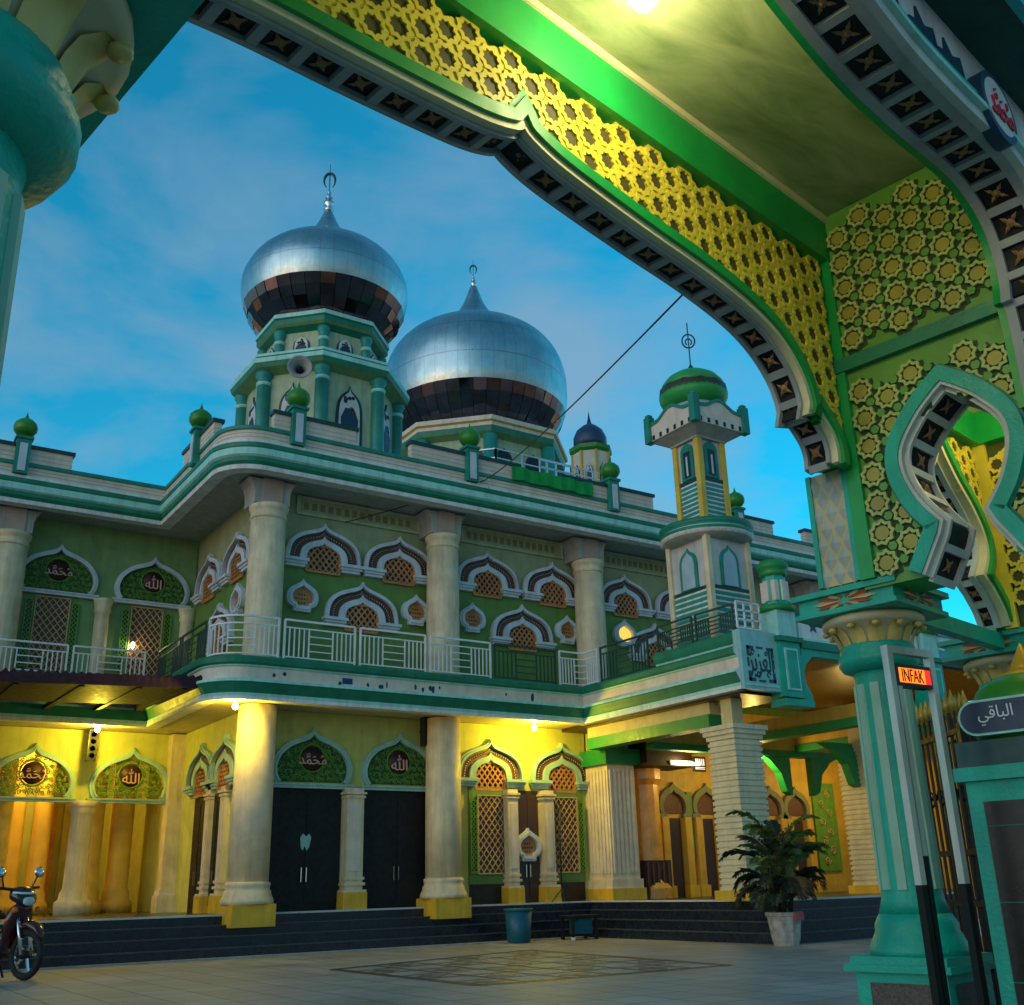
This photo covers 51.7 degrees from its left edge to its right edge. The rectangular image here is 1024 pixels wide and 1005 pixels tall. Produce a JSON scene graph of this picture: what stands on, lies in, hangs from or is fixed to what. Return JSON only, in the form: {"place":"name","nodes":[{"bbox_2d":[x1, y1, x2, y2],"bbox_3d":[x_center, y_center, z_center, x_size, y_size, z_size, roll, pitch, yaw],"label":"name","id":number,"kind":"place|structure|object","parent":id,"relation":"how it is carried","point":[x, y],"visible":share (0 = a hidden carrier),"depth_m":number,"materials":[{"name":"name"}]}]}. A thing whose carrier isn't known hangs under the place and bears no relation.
{"place":"outdoors","nodes":[
{"label":"outdoors","id":0,"kind":"place"},
{"bbox_2d":[0,937,871,1004],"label":"plaza","id":1,"kind":"structure","parent":0,"point":[812,973],"depth_m":14.84,"materials":[{"name":"grey stone"}]},
{"bbox_2d":[0,867,44,980],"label":"motorbike","id":2,"kind":"object","parent":1,"relation":"on","point":[19,925],"visible":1,"depth_m":16.73,"materials":[{"name":"black metal"}]},
{"bbox_2d":[2,936,583,971],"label":"kerb","id":3,"kind":"structure","parent":1,"relation":"on","point":[182,960],"depth_m":21.09,"materials":[{"name":"grey concrete"}]},
{"bbox_2d":[0,164,978,969],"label":"mosque","id":4,"kind":"structure","parent":1,"relation":"on","point":[618,644],"depth_m":26.59,"materials":[{"name":"paint"}]},
{"bbox_2d":[17,595,79,671],"bbox_3d":[-11.663,3.294,26.606,1.300,1.882,0.056,11,-24,-32],"label":"lattice window","id":5,"kind":"structure","parent":4,"relation":"in","point":[50,621],"depth_m":26.62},
{"bbox_2d":[84,729,98,761],"bbox_3d":[-10.382,6.003,26.040,0.220,0.750,0.412,11,-24,-32],"label":"column loudspeaker","id":6,"kind":"object","parent":4,"relation":"attached to","point":[91,745],"depth_m":25.88,"materials":[{"name":"white plastic"}]},
{"bbox_2d":[0,667,202,711],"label":"awning","id":7,"kind":"object","parent":4,"relation":"attached to","point":[49,687],"visible":0.95,"depth_m":22.40,"materials":[{"name":"brown metal"}]},
{"bbox_2d":[116,606,171,675],"bbox_3d":[-9.691,3.690,27.840,1.300,1.882,0.056,11,-24,-32],"label":"lattice window","id":8,"kind":"structure","parent":4,"relation":"in","point":[146,624],"depth_m":27.86,"materials":[{"name":"brown wood"}]},
{"bbox_2d":[187,797,205,912],"bbox_3d":[-7.449,8.323,25.007,0.100,2.600,1.100,11,-24,-32],"label":"door","id":9,"kind":"structure","parent":4,"relation":"in","point":[198,824],"depth_m":25.12,"materials":[{"name":"brown wood"}]},
{"bbox_2d":[181,743,214,797],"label":"arch window","id":10,"kind":"structure","parent":4,"relation":"in","point":[197,773],"depth_m":25.85,"materials":[{"name":"paint"}]},
{"bbox_2d":[190,553,222,605],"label":"arch window","id":11,"kind":"structure","parent":4,"relation":"in","point":[206,586],"depth_m":27.89,"materials":[{"name":"white paint"}]},
{"bbox_2d":[207,793,220,905],"bbox_3d":[-6.780,7.959,24.054,0.100,2.600,0.600,11,-24,-32],"label":"door","id":12,"kind":"structure","parent":4,"relation":"in","point":[217,799],"depth_m":24.17,"materials":[{"name":"brown wood"}]},
{"bbox_2d":[203,734,235,792],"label":"arch window","id":13,"kind":"structure","parent":4,"relation":"in","point":[223,757],"depth_m":24.50,"materials":[{"name":"paint"}]},
{"bbox_2d":[205,603,234,656],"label":"arch window","id":14,"kind":"structure","parent":4,"relation":"in","point":[220,610],"depth_m":26.23,"materials":[{"name":"white paint"}]},
{"bbox_2d":[217,531,248,586],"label":"arch window","id":15,"kind":"structure","parent":4,"relation":"in","point":[235,561],"depth_m":26.24,"materials":[{"name":"white paint"}]},
{"bbox_2d":[232,700,238,709],"bbox_3d":[-5.935,4.335,22.663,0.140,0.220,0.140,11,-24,-32],"label":"bulb lamp","id":16,"kind":"object","parent":4,"relation":"attached to","point":[235,706],"visible":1,"depth_m":22.62,"materials":[{"name":"white glass"}]},
{"bbox_2d":[287,355,311,377],"bbox_3d":[-5.872,-3.574,28.663,0.624,0.662,0.849,11,-24,-32],"label":"horn loudspeaker","id":17,"kind":"object","parent":4,"relation":"attached to","point":[299,366],"visible":1,"depth_m":28.52,"materials":[{"name":"metal"}]},
{"bbox_2d":[269,788,341,911],"bbox_3d":[-4.645,7.713,23.561,1.770,2.620,0.100,11,-24,-32],"label":"door","id":18,"kind":"structure","parent":4,"relation":"in","point":[306,825],"depth_m":23.58,"materials":[{"name":"black wood"}]},
{"bbox_2d":[284,523,364,575],"bbox_3d":[-4.614,1.121,26.002,2.080,1.288,0.210,11,-24,-32],"label":"arch window","id":19,"kind":"structure","parent":4,"relation":"in","point":[338,555],"depth_m":26.00,"materials":[{"name":"white paint"}]},
{"bbox_2d":[342,678,351,683],"bbox_3d":[-3.738,4.059,23.983,0.240,0.130,0.015,11,-24,-32],"label":"sticker","id":20,"kind":"object","parent":4,"relation":"attached to","point":[346,680],"visible":1,"depth_m":23.97,"materials":[{"name":"blue plastic"}]},
{"bbox_2d":[321,582,401,634],"bbox_3d":[-3.687,2.579,26.098,2.080,1.288,0.210,11,-24,-32],"label":"arch window","id":21,"kind":"structure","parent":4,"relation":"in","point":[361,606],"depth_m":26.12,"materials":[{"name":"white paint"}]},
{"bbox_2d":[362,790,424,908],"bbox_3d":[-2.731,8.097,24.758,1.850,2.620,0.100,11,-24,-32],"label":"door","id":22,"kind":"structure","parent":4,"relation":"in","point":[394,821],"depth_m":24.74,"materials":[{"name":"black wood"}]},
{"bbox_2d":[362,536,426,586],"bbox_3d":[-2.876,1.471,27.090,2.080,1.288,0.210,11,-24,-32],"label":"arch window","id":23,"kind":"structure","parent":4,"relation":"in","point":[397,562],"depth_m":27.07,"materials":[{"name":"white paint"}]},
{"bbox_2d":[419,717,430,746],"bbox_3d":[-2.143,5.598,25.874,0.220,0.750,0.412,11,-24,-32],"label":"column loudspeaker","id":24,"kind":"object","parent":4,"relation":"attached to","point":[423,731],"depth_m":25.72,"materials":[{"name":"black plastic"}]},
{"bbox_2d":[459,551,522,598],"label":"arch window","id":25,"kind":"structure","parent":4,"relation":"in","point":[486,576],"depth_m":28.52,"materials":[{"name":"white paint"}]},
{"bbox_2d":[461,739,527,790],"bbox_3d":[-0.532,6.642,26.788,2.080,1.288,0.210,11,-24,-32],"label":"arch window","id":26,"kind":"structure","parent":4,"relation":"in","point":[504,769],"depth_m":26.83,"materials":[{"name":"white paint"}]},
{"bbox_2d":[345,295,682,522],"bbox_3d":[0.203,-0.976,17.494,3.654,6.459,19.743,4,-21,-15],"label":"power cable","id":27,"kind":"object","parent":4,"relation":"attached to","point":[637,340],"visible":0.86,"depth_m":11.11,"materials":[{"name":"black rubber"}]},
{"bbox_2d":[489,604,556,652],"bbox_3d":[0.299,3.380,28.592,2.080,1.288,0.210,11,-24,-32],"label":"arch window","id":28,"kind":"structure","parent":4,"relation":"in","point":[521,627],"depth_m":28.61,"materials":[{"name":"white paint"}]},
{"bbox_2d":[518,791,539,902],"bbox_3d":[0.377,8.685,26.717,0.770,2.700,0.100,11,-24,-32],"label":"door","id":29,"kind":"structure","parent":4,"relation":"in","point":[527,800],"depth_m":26.80,"materials":[{"name":"brown wood"}]},
{"bbox_2d":[531,722,536,730],"bbox_3d":[0.568,5.703,26.901,0.140,0.220,0.140,11,-24,-32],"label":"bulb lamp","id":30,"kind":"object","parent":4,"relation":"attached to","point":[534,727],"visible":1,"depth_m":26.86,"materials":[{"name":"white glass"}]},
{"bbox_2d":[521,562,574,608],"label":"arch window","id":31,"kind":"structure","parent":4,"relation":"in","point":[550,586],"depth_m":29.58,"materials":[{"name":"white paint"}]},
{"bbox_2d":[512,466,592,496],"bbox_3d":[1.151,-0.579,29.134,2.700,0.417,0.079,11,-24,-32],"label":"banner","id":32,"kind":"object","parent":4,"relation":"attached to","point":[544,479],"visible":1,"depth_m":29.08,"materials":[{"name":"green fabric"}]},
{"bbox_2d":[528,743,589,792],"bbox_3d":[1.340,7.018,27.960,2.080,1.288,0.210,11,-24,-32],"label":"arch window","id":33,"kind":"structure","parent":4,"relation":"in","point":[560,767],"depth_m":27.93,"materials":[{"name":"paint"}]},
{"bbox_2d":[552,799,569,901],"bbox_3d":[1.260,8.758,26.632,0.531,2.457,0.357,11,-24,-32],"label":"microphone stand","id":34,"kind":"object","parent":4,"relation":"on","point":[562,892],"visible":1,"depth_m":26.57,"materials":[{"name":"black metal"}]},
{"bbox_2d":[603,574,655,618],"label":"arch window","id":35,"kind":"structure","parent":4,"relation":"in","point":[623,597],"depth_m":31.02,"materials":[{"name":"white paint"}]},
{"bbox_2d":[628,623,672,666],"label":"arch window","id":36,"kind":"structure","parent":4,"relation":"in","point":[652,638],"depth_m":30.96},
{"bbox_2d":[639,860,673,898],"bbox_3d":[3.777,9.976,27.954,0.900,0.950,0.430,11,-24,-32],"label":"cabinet","id":37,"kind":"object","parent":4,"relation":"on","point":[652,872],"visible":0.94,"depth_m":27.80,"materials":[{"name":"brown wood"}]},
{"bbox_2d":[654,590,670,621],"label":"arch window","id":38,"kind":"structure","parent":4,"relation":"in","point":[662,605],"depth_m":31.67,"materials":[{"name":"white paint"}]},
{"bbox_2d":[669,818,685,896],"bbox_3d":[4.545,9.829,29.260,0.500,2.080,0.020,11,-24,-32],"label":"doorway","id":39,"kind":"structure","parent":4,"relation":"in","point":[675,826],"depth_m":29.29,"materials":[{"name":"brown wood"}]},
{"bbox_2d":[670,760,699,765],"bbox_3d":[4.711,7.044,28.550,1.100,0.120,0.092,11,-24,-32],"label":"tube lamp","id":40,"kind":"object","parent":4,"relation":"attached to","point":[679,762],"visible":1,"depth_m":28.47,"materials":[{"name":"white glass"}]},
{"bbox_2d":[691,756,705,771],"bbox_3d":[5.102,7.137,28.803,0.450,0.400,0.070,11,-24,-32],"label":"hanging sign","id":41,"kind":"object","parent":4,"relation":"hanging from","point":[701,767],"visible":1,"depth_m":28.77,"materials":[{"name":"white plastic"}]},
{"bbox_2d":[703,819,718,895],"bbox_3d":[5.589,10.039,29.914,0.500,2.080,0.020,11,-24,-32],"label":"doorway","id":42,"kind":"structure","parent":4,"relation":"in","point":[711,864],"depth_m":29.95,"materials":[{"name":"brown wood"}]},
{"bbox_2d":[793,820,808,885],"bbox_3d":[8.681,10.660,31.848,0.500,2.080,0.020,11,-24,-32],"label":"doorway","id":43,"kind":"structure","parent":4,"relation":"in","point":[797,826],"depth_m":32.06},
{"bbox_2d":[0,0,1023,1004],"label":"gateway","id":44,"kind":"object","parent":1,"relation":"on","point":[816,207],"visible":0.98,"depth_m":6.48,"materials":[{"name":"green paint"}]},
{"bbox_2d":[629,0,657,12],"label":"ceiling lamp","id":45,"kind":"object","parent":44,"relation":"attached to","point":[642,6],"visible":1,"depth_m":5.63,"materials":[{"name":"white glass"}]},
{"bbox_2d":[933,690,999,1004],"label":"iron gate leaf","id":46,"kind":"object","parent":44,"relation":"attached to","point":[961,700],"visible":0.16,"depth_m":8.06,"materials":[{"name":"black metal"}]},
{"bbox_2d":[504,908,532,942],"bbox_3d":[0.151,9.577,23.913,0.670,0.720,0.670,11,-24,-32],"label":"bin","id":47,"kind":"object","parent":1,"relation":"on","point":[518,925],"visible":1,"depth_m":23.70,"materials":[{"name":"blue plastic"}]},
{"bbox_2d":[332,950,731,985],"bbox_3d":[-0.046,7.539,17.252,5.100,0.004,6.295,11,-24,-32],"label":"paving inlay","id":48,"kind":"object","parent":1,"relation":"on","point":[495,982],"visible":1,"depth_m":16.31,"materials":[{"name":"grey stone"}]},
{"bbox_2d":[558,914,599,939],"bbox_3d":[1.567,9.900,24.625,0.800,0.530,0.550,11,-24,-32],"label":"table","id":49,"kind":"object","parent":1,"relation":"on","point":[572,917],"visible":0.97,"depth_m":24.55,"materials":[{"name":"black plastic"}]},
{"bbox_2d":[569,917,592,933],"bbox_3d":[1.608,9.880,24.662,0.400,0.350,0.350,11,-24,-32],"label":"storage box","id":50,"kind":"object","parent":1,"relation":"on","point":[583,925],"visible":0.86,"depth_m":24.52,"materials":[{"name":"blue plastic"}]},
{"bbox_2d":[720,810,831,945],"bbox_3d":[5.290,7.324,20.724,2.247,2.523,2.049,11,-24,-32],"label":"potted palm","id":51,"kind":"object","parent":1,"relation":"on","point":[782,878],"visible":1,"depth_m":20.43,"materials":[{"name":"plant"}]},
{"bbox_2d":[880,644,989,1004],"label":"led sign","id":52,"kind":"object","parent":1,"relation":"on","point":[899,678],"visible":1,"depth_m":5.95,"materials":[{"name":"metal"}]},
{"bbox_2d":[915,688,1001,1004],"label":"iron gate leaf","id":53,"kind":"object","parent":1,"relation":"on","point":[924,714],"visible":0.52,"depth_m":7.96,"materials":[{"name":"black metal"}]},
{"bbox_2d":[952,643,1023,1004],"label":"name pillar","id":54,"kind":"structure","parent":1,"relation":"on","point":[989,771],"depth_m":6.18,"materials":[{"name":"teal stone"}]},
{"bbox_2d":[0,22,976,701],"label":"sky","id":55,"kind":"structure","parent":0,"point":[127,317],"materials":[{"name":"blue"}]}
]}

